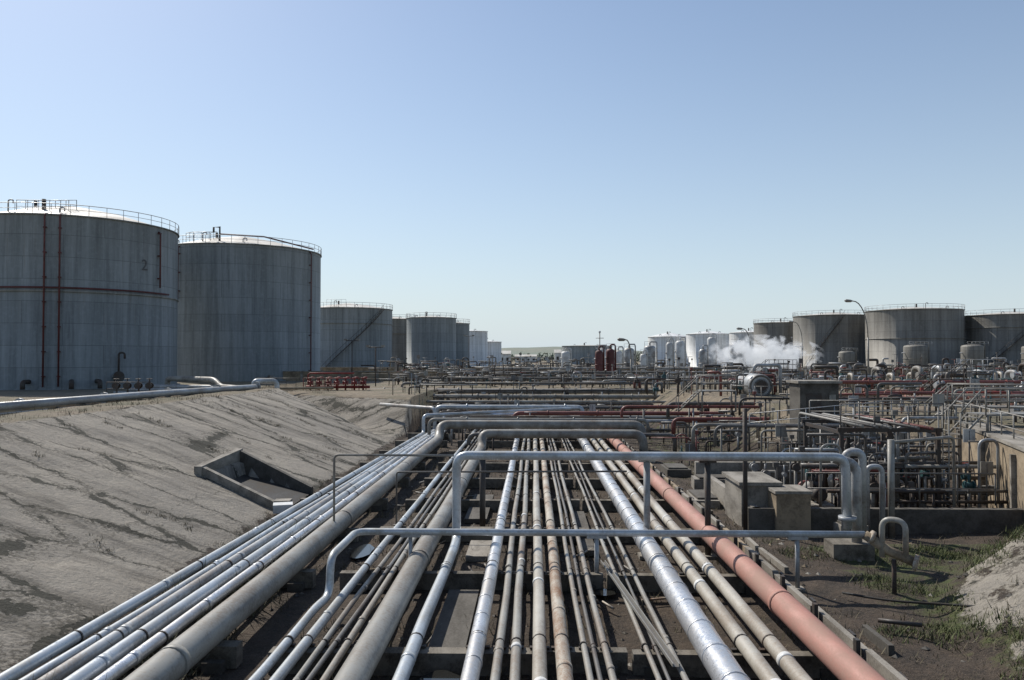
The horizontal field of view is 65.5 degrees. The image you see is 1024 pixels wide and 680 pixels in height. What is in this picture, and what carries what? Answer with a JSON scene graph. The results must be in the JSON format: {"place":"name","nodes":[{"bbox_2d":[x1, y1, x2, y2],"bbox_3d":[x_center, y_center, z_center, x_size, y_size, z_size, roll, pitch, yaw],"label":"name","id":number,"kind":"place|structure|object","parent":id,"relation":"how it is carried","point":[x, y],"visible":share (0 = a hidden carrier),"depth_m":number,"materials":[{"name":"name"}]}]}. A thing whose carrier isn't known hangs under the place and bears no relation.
{"place":"outdoors","nodes":[
{"label":"outdoors","id":0,"kind":"place"},
{"bbox_2d":[0,359,1023,679],"bbox_3d":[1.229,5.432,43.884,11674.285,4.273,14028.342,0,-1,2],"label":"ground","id":1,"kind":"structure","parent":0,"point":[60,501],"depth_m":24.06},
{"bbox_2d":[0,199,179,389],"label":"storage tank","id":2,"kind":"object","parent":1,"relation":"on","point":[89,299],"visible":0.97,"depth_m":78.37,"materials":[{"name":"grey metal"}]},
{"bbox_2d":[0,381,260,410],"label":"bund pipeline","id":3,"kind":"object","parent":1,"relation":"on","point":[19,404],"visible":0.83,"depth_m":43.40,"materials":[{"name":"metal"}]},
{"bbox_2d":[20,512,326,679],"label":"tall dry weeds","id":4,"kind":"object","parent":1,"relation":"on","point":[202,616],"visible":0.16,"depth_m":18.45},
{"bbox_2d":[21,394,392,677],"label":"dry weeds","id":5,"kind":"object","parent":1,"relation":"on","point":[330,481],"visible":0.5,"depth_m":36.24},
{"bbox_2d":[106,376,333,392],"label":"tank inlet pipework","id":6,"kind":"object","parent":1,"relation":"on","point":[127,385],"visible":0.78,"depth_m":69.34,"materials":[{"name":"metal"}]},
{"bbox_2d":[177,226,321,381],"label":"storage tank","id":7,"kind":"object","parent":1,"relation":"on","point":[249,309],"visible":0.75,"depth_m":102.21,"materials":[{"name":"grey metal"}]},
{"bbox_2d":[194,448,312,509],"bbox_3d":[-10.555,5.886,32.973,3.850,2.130,5.550,0,-1,2],"label":"concrete culvert headwall","id":8,"kind":"object","parent":1,"relation":"on","point":[262,489],"visible":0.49,"depth_m":33.91,"materials":[{"name":"concrete"}]},
{"bbox_2d":[303,372,369,389],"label":"fire hydrant manifold","id":9,"kind":"object","parent":1,"relation":"on","point":[345,385],"visible":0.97,"depth_m":76.37,"materials":[{"name":"red paint"}]},
{"bbox_2d":[320,299,392,366],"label":"storage tank","id":10,"kind":"object","parent":1,"relation":"on","point":[371,326],"visible":0.74,"depth_m":162.67,"materials":[{"name":"metal"}]},
{"bbox_2d":[392,314,413,366],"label":"storage tank","id":11,"kind":"object","parent":1,"relation":"on","point":[399,337],"visible":0.32,"depth_m":203.73,"materials":[{"name":"metal"}]},
{"bbox_2d":[406,312,456,366],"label":"storage tank","id":12,"kind":"object","parent":1,"relation":"on","point":[430,338],"visible":0.94,"depth_m":185.54,"materials":[{"name":"metal"}]},
{"bbox_2d":[60,640,837,679],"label":"concrete pipe sleeper","id":13,"kind":"object","parent":1,"relation":"on","point":[224,655],"visible":0.48,"depth_m":14.92,"materials":[{"name":"concrete"}]},
{"bbox_2d":[428,589,478,646],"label":"concrete slab","id":14,"kind":"structure","parent":1,"relation":"on","point":[454,628],"depth_m":17.57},
{"bbox_2d":[456,319,469,366],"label":"storage tank","id":15,"kind":"object","parent":1,"relation":"on","point":[462,343],"visible":0.36,"depth_m":197.25,"materials":[{"name":"metal"}]},
{"bbox_2d":[182,568,755,594],"bbox_3d":[-1.026,6.189,20.429,15.001,0.449,0.520,0,-1,2],"label":"concrete pipe sleeper","id":16,"kind":"object","parent":1,"relation":"on","point":[301,580],"visible":0.41,"depth_m":20.37,"materials":[{"name":"concrete"}]},
{"bbox_2d":[123,420,646,679],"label":"pipeline","id":17,"kind":"object","parent":16,"relation":"on","point":[179,657],"visible":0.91,"depth_m":19.10,"materials":[{"name":"metal"}]},
{"bbox_2d":[549,438,602,679],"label":"pipeline","id":18,"kind":"object","parent":16,"relation":"on","point":[593,647],"visible":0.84,"depth_m":18.04,"materials":[{"name":"metal"}]},
{"bbox_2d":[283,371,661,380],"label":"bund wall","id":19,"kind":"structure","parent":1,"relation":"on","point":[301,375],"depth_m":104.28,"materials":[{"name":"beige concrete"}]},
{"bbox_2d":[469,330,487,366],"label":"storage tank","id":20,"kind":"object","parent":1,"relation":"on","point":[478,345],"visible":0.38,"depth_m":224.03,"materials":[{"name":"metal"}]},
{"bbox_2d":[254,526,704,544],"bbox_3d":[-0.880,6.294,25.672,15.001,0.446,0.514,0,-1,2],"label":"concrete pipe sleeper","id":21,"kind":"object","parent":1,"relation":"on","point":[343,534],"visible":0.3,"depth_m":25.57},
{"bbox_2d":[333,454,626,523],"bbox_3d":[-0.847,4.713,24.841,9.085,2.555,2.261,0,-1,2],"label":"instrument conduit","id":22,"kind":"object","parent":21,"relation":"on","point":[426,455],"visible":0.93,"depth_m":25.82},
{"bbox_2d":[607,439,885,679],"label":"pipeline","id":23,"kind":"object","parent":21,"relation":"on","point":[833,652],"visible":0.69,"depth_m":16.80,"materials":[{"name":"metal"}]},
{"bbox_2d":[350,544,615,679],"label":"puddles","id":24,"kind":"object","parent":1,"relation":"on","point":[364,550],"visible":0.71,"depth_m":19.63,"materials":[{"name":"black liquid"}]},
{"bbox_2d":[300,498,675,511],"bbox_3d":[-0.733,6.397,30.922,15.003,0.449,0.519,0,-1,2],"label":"concrete pipe sleeper","id":25,"kind":"object","parent":1,"relation":"on","point":[492,504],"visible":0.45,"depth_m":30.72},
{"bbox_2d":[335,477,654,489],"bbox_3d":[-0.587,6.500,36.177,15.003,0.448,0.535,0,-1,2],"label":"concrete pipe sleeper","id":26,"kind":"object","parent":1,"relation":"on","point":[596,483],"visible":0.41,"depth_m":36.05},
{"bbox_2d":[509,438,530,679],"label":"pipeline","id":27,"kind":"object","parent":26,"relation":"on","point":[516,646],"visible":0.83,"depth_m":17.79,"materials":[{"name":"white paint"}]},
{"bbox_2d":[577,439,749,679],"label":"pipeline","id":28,"kind":"object","parent":26,"relation":"on","point":[715,655],"visible":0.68,"depth_m":16.89,"materials":[{"name":"metal"}]},
{"bbox_2d":[187,457,803,679],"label":"gravel debris","id":29,"kind":"object","parent":1,"relation":"on","point":[401,637],"visible":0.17,"depth_m":22.15,"materials":[{"name":"gravel"}]},
{"bbox_2d":[360,462,635,470],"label":"concrete pipe sleeper","id":30,"kind":"object","parent":1,"relation":"on","point":[491,466],"visible":0.34,"depth_m":41.28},
{"bbox_2d":[379,450,617,457],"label":"concrete pipe sleeper","id":31,"kind":"object","parent":1,"relation":"on","point":[432,452],"visible":0.12,"depth_m":46.55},
{"bbox_2d":[37,403,435,679],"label":"pipeline","id":32,"kind":"object","parent":31,"relation":"on","point":[68,667],"visible":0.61,"depth_m":17.96,"materials":[{"name":"metal"}]},
{"bbox_2d":[63,431,434,679],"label":"pipeline","id":33,"kind":"object","parent":31,"relation":"on","point":[102,662],"visible":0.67,"depth_m":17.55,"materials":[{"name":"metal"}]},
{"bbox_2d":[0,407,579,679],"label":"pipeline","id":34,"kind":"object","parent":31,"relation":"on","point":[49,652],"visible":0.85,"depth_m":19.10,"materials":[{"name":"metal"}]},
{"bbox_2d":[93,413,562,679],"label":"pipeline","id":35,"kind":"object","parent":31,"relation":"on","point":[125,664],"visible":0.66,"depth_m":18.20,"materials":[{"name":"metal"}]},
{"bbox_2d":[395,440,613,447],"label":"concrete pipe sleeper","id":36,"kind":"object","parent":1,"relation":"on","point":[509,444],"visible":0.4,"depth_m":51.82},
{"bbox_2d":[460,438,520,679],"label":"pipeline","id":37,"kind":"object","parent":36,"relation":"on","point":[476,646],"visible":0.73,"depth_m":17.43,"materials":[{"name":"metal"}]},
{"bbox_2d":[564,438,670,679],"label":"pipeline","id":38,"kind":"object","parent":36,"relation":"on","point":[659,657],"visible":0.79,"depth_m":19.54,"materials":[{"name":"metal"}]},
{"bbox_2d":[566,438,688,679],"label":"pipeline","id":39,"kind":"object","parent":36,"relation":"on","point":[680,669],"visible":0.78,"depth_m":18.60,"materials":[{"name":"metal"}]},
{"bbox_2d":[589,439,780,679],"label":"pipeline","id":40,"kind":"object","parent":36,"relation":"on","point":[760,666],"visible":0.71,"depth_m":17.38,"materials":[{"name":"white paint"}]},
{"bbox_2d":[597,439,812,679],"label":"pipeline","id":41,"kind":"object","parent":36,"relation":"on","point":[785,660],"visible":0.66,"depth_m":17.43,"materials":[{"name":"white paint"}]},
{"bbox_2d":[178,442,835,679],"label":"corridor weeds","id":42,"kind":"object","parent":1,"relation":"on","point":[657,596],"visible":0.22,"depth_m":23.34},
{"bbox_2d":[435,403,583,412],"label":"crossing pipeline","id":43,"kind":"object","parent":1,"relation":"on","point":[476,407],"visible":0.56,"depth_m":64.81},
{"bbox_2d":[0,385,1023,679],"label":"scrub","id":44,"kind":"object","parent":1,"relation":"on","point":[726,523],"visible":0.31,"depth_m":22.57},
{"bbox_2d":[392,373,639,424],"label":"valve manifold","id":45,"kind":"object","parent":1,"relation":"on","point":[434,384],"visible":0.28,"depth_m":74.44,"materials":[{"name":"metal"}]},
{"bbox_2d":[371,387,660,394],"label":"crossing pipeline","id":46,"kind":"object","parent":1,"relation":"on","point":[571,392],"visible":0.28,"depth_m":79.66,"materials":[{"name":"metal"}]},
{"bbox_2d":[388,364,660,387],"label":"valve manifold","id":47,"kind":"object","parent":1,"relation":"on","point":[574,375],"visible":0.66,"depth_m":88.91,"materials":[{"name":"metal"}]},
{"bbox_2d":[361,354,688,381],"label":"valve manifold","id":48,"kind":"object","parent":1,"relation":"on","point":[406,364],"visible":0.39,"depth_m":112.44,"materials":[{"name":"metal"}]},
{"bbox_2d":[427,417,649,445],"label":"crossing pipeline","id":49,"kind":"object","parent":1,"relation":"on","point":[645,421],"visible":0.73,"depth_m":52.80,"materials":[{"name":"metal"}]},
{"bbox_2d":[426,400,665,410],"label":"crossing pipeline","id":50,"kind":"object","parent":1,"relation":"on","point":[502,401],"visible":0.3,"depth_m":70.81,"materials":[{"name":"metal"}]},
{"bbox_2d":[433,393,659,405],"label":"crossing pipeline","id":51,"kind":"object","parent":1,"relation":"on","point":[492,396],"visible":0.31,"depth_m":75.68,"materials":[{"name":"metal"}]},
{"bbox_2d":[445,393,670,442],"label":"valve manifold","id":52,"kind":"object","parent":1,"relation":"on","point":[592,406],"visible":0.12,"depth_m":57.01,"materials":[{"name":"metal"}]},
{"bbox_2d":[401,381,726,388],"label":"crossing pipeline","id":53,"kind":"object","parent":1,"relation":"on","point":[597,383],"visible":0.54,"depth_m":83.68,"materials":[{"name":"metal"}]},
{"bbox_2d":[388,353,759,367],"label":"valve manifold","id":54,"kind":"object","parent":1,"relation":"on","point":[519,358],"visible":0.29,"depth_m":149.51,"materials":[{"name":"metal"}]},
{"bbox_2d":[513,410,723,431],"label":"crossing pipeline","id":55,"kind":"object","parent":1,"relation":"on","point":[660,413],"visible":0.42,"depth_m":58.61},
{"bbox_2d":[600,560,679,666],"bbox_3d":[2.613,5.713,17.325,0.129,0.060,7.044,0,-1,-4],"label":"cable channel","id":56,"kind":"object","parent":1,"relation":"on","point":[661,644],"visible":1,"depth_m":16.24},
{"bbox_2d":[638,461,655,559],"bbox_3d":[4.016,5.008,23.703,0.500,2.920,0.500,0,-1,2],"label":"pipe support post","id":57,"kind":"object","parent":1,"relation":"on","point":[646,475],"visible":0.53,"depth_m":23.63,"materials":[{"name":"metal"}]},
{"bbox_2d":[370,461,974,648],"bbox_3d":[3.301,6.227,27.115,16.166,0.442,34.401,0,-1,2],"label":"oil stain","id":58,"kind":"object","parent":1,"relation":"on","point":[899,622],"visible":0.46,"depth_m":18.86,"materials":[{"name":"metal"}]},
{"bbox_2d":[676,375,736,411],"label":"access platform","id":59,"kind":"structure","parent":1,"relation":"on","point":[702,391],"depth_m":54.16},
{"bbox_2d":[685,329,728,366],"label":"storage tank","id":60,"kind":"object","parent":1,"relation":"on","point":[694,341],"visible":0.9,"depth_m":233.66,"materials":[{"name":"metal"}]},
{"bbox_2d":[699,461,716,559],"bbox_3d":[5.815,5.017,23.652,0.500,2.900,0.450,0,-1,2],"label":"pipe support post","id":61,"kind":"object","parent":1,"relation":"on","point":[708,555],"visible":0.77,"depth_m":23.59,"materials":[{"name":"metal"}]},
{"bbox_2d":[722,472,782,526],"bbox_3d":[8.718,5.822,29.059,1.500,1.655,2.600,0,-1,2],"label":"concrete chamber","id":62,"kind":"object","parent":1,"relation":"on","point":[759,483],"visible":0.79,"depth_m":28.29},
{"bbox_2d":[735,363,781,395],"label":"horizontal drum","id":63,"kind":"object","parent":1,"relation":"on","point":[752,379],"visible":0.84,"depth_m":65.61,"materials":[{"name":"metal"}]},
{"bbox_2d":[633,357,885,396],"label":"valve manifold","id":64,"kind":"object","parent":1,"relation":"on","point":[684,379],"visible":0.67,"depth_m":70.17,"materials":[{"name":"metal"}]},
{"bbox_2d":[619,439,908,679],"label":"concrete kerb","id":65,"kind":"structure","parent":1,"relation":"on","point":[881,666],"depth_m":17.30,"materials":[{"name":"concrete"}]},
{"bbox_2d":[753,317,792,365],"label":"storage tank","id":66,"kind":"object","parent":1,"relation":"on","point":[773,340],"visible":0.58,"depth_m":207.64,"materials":[{"name":"metal"}]},
{"bbox_2d":[651,385,897,465],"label":"valve manifold","id":67,"kind":"object","parent":1,"relation":"on","point":[689,447],"visible":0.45,"depth_m":49.51,"materials":[{"name":"metal"}]},
{"bbox_2d":[767,485,812,530],"bbox_3d":[9.526,5.827,27.535,1.250,1.425,1.400,0,-1,2],"label":"concrete chamber","id":68,"kind":"object","parent":1,"relation":"on","point":[791,504],"visible":0.71,"depth_m":26.89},
{"bbox_2d":[700,503,894,655],"bbox_3d":[7.494,6.357,19.260,0.289,0.434,27.146,0,-1,0],"label":"broken edging","id":69,"kind":"object","parent":1,"relation":"on","point":[878,640],"visible":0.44,"depth_m":16.98,"materials":[{"name":"concrete"}]},
{"bbox_2d":[786,380,842,443],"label":"electrical kiosk","id":70,"kind":"object","parent":1,"relation":"on","point":[802,393],"visible":0.66,"depth_m":43.59,"materials":[{"name":"concrete"}]},
{"bbox_2d":[792,309,870,366],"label":"storage tank","id":71,"kind":"object","parent":1,"relation":"on","point":[827,337],"visible":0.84,"depth_m":187.84,"materials":[{"name":"metal"}]},
{"bbox_2d":[742,408,955,538],"bbox_3d":[11.986,4.486,27.144,8.077,4.300,1.554,0,-1,-9],"label":"pipe","id":72,"kind":"object","parent":1,"relation":"on","point":[891,480],"visible":0.91,"depth_m":27.11,"materials":[{"name":"metal"}]},
{"bbox_2d":[680,358,1023,387],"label":"valve manifold","id":73,"kind":"object","parent":1,"relation":"on","point":[823,367],"visible":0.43,"depth_m":92.56,"materials":[{"name":"metal"}]},
{"bbox_2d":[824,448,884,560],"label":"riser pipes","id":74,"kind":"object","parent":1,"relation":"on","point":[855,549],"visible":0.89,"depth_m":23.67,"materials":[{"name":"metal"}]},
{"bbox_2d":[694,461,1023,534],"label":"pit wall","id":75,"kind":"structure","parent":1,"relation":"on","point":[946,520],"depth_m":26.98,"materials":[{"name":"concrete"}]},
{"bbox_2d":[798,403,949,507],"bbox_3d":[14.381,4.555,32.558,4.028,4.275,7.060,0,-1,2],"label":"pipe rack frame","id":76,"kind":"object","parent":1,"relation":"on","point":[870,425],"visible":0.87,"depth_m":30.03,"materials":[{"name":"metal"}]},
{"bbox_2d":[749,399,1008,507],"bbox_3d":[15.352,4.556,32.314,9.962,4.324,8.553,0,-1,2],"label":"pump pit pipework","id":77,"kind":"object","parent":1,"relation":"on","point":[781,472],"visible":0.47,"depth_m":30.65,"materials":[{"name":"metal"}]},
{"bbox_2d":[862,517,919,594],"bbox_3d":[9.479,5.460,19.942,1.323,2.069,0.390,-1,-1,34],"label":"gooseneck vent pipe","id":78,"kind":"object","parent":1,"relation":"on","point":[881,545],"visible":0.98,"depth_m":19.88,"materials":[{"name":"beige metal"}]},
{"bbox_2d":[759,522,1023,679],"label":"green weeds","id":79,"kind":"object","parent":1,"relation":"on","point":[977,561],"visible":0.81,"depth_m":19.96,"materials":[{"name":"plant"}]},
{"bbox_2d":[805,472,996,505],"bbox_3d":[13.535,5.183,27.736,6.554,1.130,0.057,0,-1,2],"label":"handrail","id":80,"kind":"object","parent":1,"relation":"on","point":[956,488],"visible":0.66,"depth_m":27.69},
{"bbox_2d":[806,394,1000,507],"bbox_3d":[16.353,4.462,33.484,9.749,4.559,7.954,0,-1,2],"label":"pump pit pipework","id":81,"kind":"object","parent":1,"relation":"on","point":[969,466],"visible":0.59,"depth_m":30.80,"materials":[{"name":"metal"}]},
{"bbox_2d":[784,382,1023,461],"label":"valve manifold","id":82,"kind":"object","parent":1,"relation":"on","point":[884,437],"visible":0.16,"depth_m":43.73,"materials":[{"name":"metal"}]},
{"bbox_2d":[864,302,964,366],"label":"storage tank","id":83,"kind":"object","parent":1,"relation":"on","point":[892,332],"visible":0.87,"depth_m":169.44,"materials":[{"name":"metal"}]},
{"bbox_2d":[902,342,929,366],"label":"process vessel","id":84,"kind":"object","parent":1,"relation":"on","point":[912,354],"visible":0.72,"depth_m":156.05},
{"bbox_2d":[847,352,1023,377],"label":"valve manifold","id":85,"kind":"object","parent":1,"relation":"on","point":[1003,363],"visible":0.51,"depth_m":126.31,"materials":[{"name":"grey metal"}]},
{"bbox_2d":[858,369,1023,397],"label":"valve manifold","id":86,"kind":"object","parent":1,"relation":"on","point":[946,375],"visible":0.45,"depth_m":66.19,"materials":[{"name":"metal"}]},
{"bbox_2d":[917,379,1023,422],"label":"valve manifold","id":87,"kind":"object","parent":1,"relation":"on","point":[977,397],"visible":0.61,"depth_m":41.88,"materials":[{"name":"metal"}]},
{"bbox_2d":[925,383,1023,424],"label":"access platform","id":88,"kind":"structure","parent":1,"relation":"on","point":[930,422],"depth_m":37.67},
{"bbox_2d":[945,387,1023,438],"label":"access platform","id":89,"kind":"structure","parent":1,"relation":"on","point":[980,414],"depth_m":32.50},
{"bbox_2d":[953,420,1023,509],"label":"retaining wall","id":90,"kind":"structure","parent":1,"relation":"on","point":[1012,465],"depth_m":29.85,"materials":[{"name":"beige concrete"}]},
{"bbox_2d":[809,400,1023,438],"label":"handrail","id":91,"kind":"object","parent":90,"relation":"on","point":[971,405],"visible":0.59,"depth_m":38.84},
{"bbox_2d":[965,308,1023,366],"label":"storage tank","id":92,"kind":"object","parent":1,"relation":"on","point":[1002,333],"visible":0.71,"depth_m":168.51,"materials":[{"name":"metal"}]},
{"bbox_3d":[-1.613,5.775,-0.569,15.003,0.450,0.500,0,-1,2],"label":"concrete pipe sleeper","id":93,"kind":"object","parent":1,"relation":"on","visible":0},
{"bbox_2d":[19,429,432,679],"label":"pipeline","id":94,"kind":"object","parent":93,"relation":"on","point":[41,671],"visible":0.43,"depth_m":17.48,"materials":[{"name":"metal"}]},
{"bbox_2d":[530,438,549,679],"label":"pipeline","id":95,"kind":"object","parent":93,"relation":"on","point":[539,647],"visible":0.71,"depth_m":17.61,"materials":[{"name":"white paint"}]},
{"bbox_2d":[539,438,572,679],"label":"pipeline","id":96,"kind":"object","parent":93,"relation":"on","point":[564,667],"visible":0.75,"depth_m":17.51,"materials":[{"name":"metal"}]},
{"bbox_2d":[546,438,593,679],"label":"pipeline","id":97,"kind":"object","parent":93,"relation":"on","point":[583,646],"visible":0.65,"depth_m":17.98,"materials":[{"name":"metal"}]},
{"bbox_2d":[551,438,616,679],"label":"pipeline","id":98,"kind":"object","parent":93,"relation":"on","point":[605,649],"visible":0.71,"depth_m":17.93,"materials":[{"name":"metal"}]},
{"bbox_3d":[-1.320,5.982,9.924,15.002,0.450,0.502,0,-1,2],"label":"concrete pipe sleeper","id":99,"kind":"object","parent":1,"relation":"on","visible":0},
{"bbox_2d":[269,429,475,679],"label":"pipeline","id":100,"kind":"object","parent":99,"relation":"on","point":[283,670],"visible":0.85,"depth_m":17.93,"materials":[{"name":"metal"}]},
{"bbox_2d":[293,429,481,679],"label":"pipeline","id":101,"kind":"object","parent":99,"relation":"on","point":[323,643],"visible":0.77,"depth_m":17.89,"materials":[{"name":"metal"}]},
{"bbox_2d":[306,429,484,679],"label":"pipeline","id":102,"kind":"object","parent":99,"relation":"on","point":[323,659],"visible":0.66,"depth_m":17.72,"materials":[{"name":"metal"}]},
{"bbox_2d":[320,443,476,679],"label":"pipeline","id":103,"kind":"object","parent":99,"relation":"on","point":[340,654],"visible":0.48,"depth_m":17.47,"materials":[{"name":"metal"}]},
{"bbox_2d":[490,438,525,679],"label":"pipeline","id":104,"kind":"object","parent":99,"relation":"on","point":[499,646],"visible":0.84,"depth_m":17.87,"materials":[{"name":"metal"}]},
{"bbox_2d":[248,528,865,679],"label":"pipeline","id":105,"kind":"object","parent":99,"relation":"on","point":[270,662],"visible":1,"depth_m":20.30,"materials":[{"name":"metal"}]},
{"bbox_2d":[561,438,661,679],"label":"pipeline","id":106,"kind":"object","parent":99,"relation":"on","point":[645,648],"visible":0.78,"depth_m":17.17,"materials":[{"name":"metal"}]},
{"bbox_2d":[392,451,851,679],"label":"pipeline","id":107,"kind":"object","parent":99,"relation":"on","point":[407,661],"visible":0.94,"depth_m":23.46,"materials":[{"name":"metal"}]},
{"bbox_3d":[-1.466,5.881,4.678,15.003,0.444,0.500,0,-1,2],"label":"concrete pipe sleeper","id":108,"kind":"object","parent":1,"relation":"on","visible":0},
{"bbox_2d":[334,429,647,679],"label":"pipeline","id":109,"kind":"object","parent":108,"relation":"on","point":[362,660],"visible":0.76,"depth_m":18.93,"materials":[{"name":"metal"}]},
{"bbox_2d":[0,0,1023,350],"label":"sky","id":110,"kind":"structure","parent":0,"point":[534,173],"materials":[{"name":"blue"}]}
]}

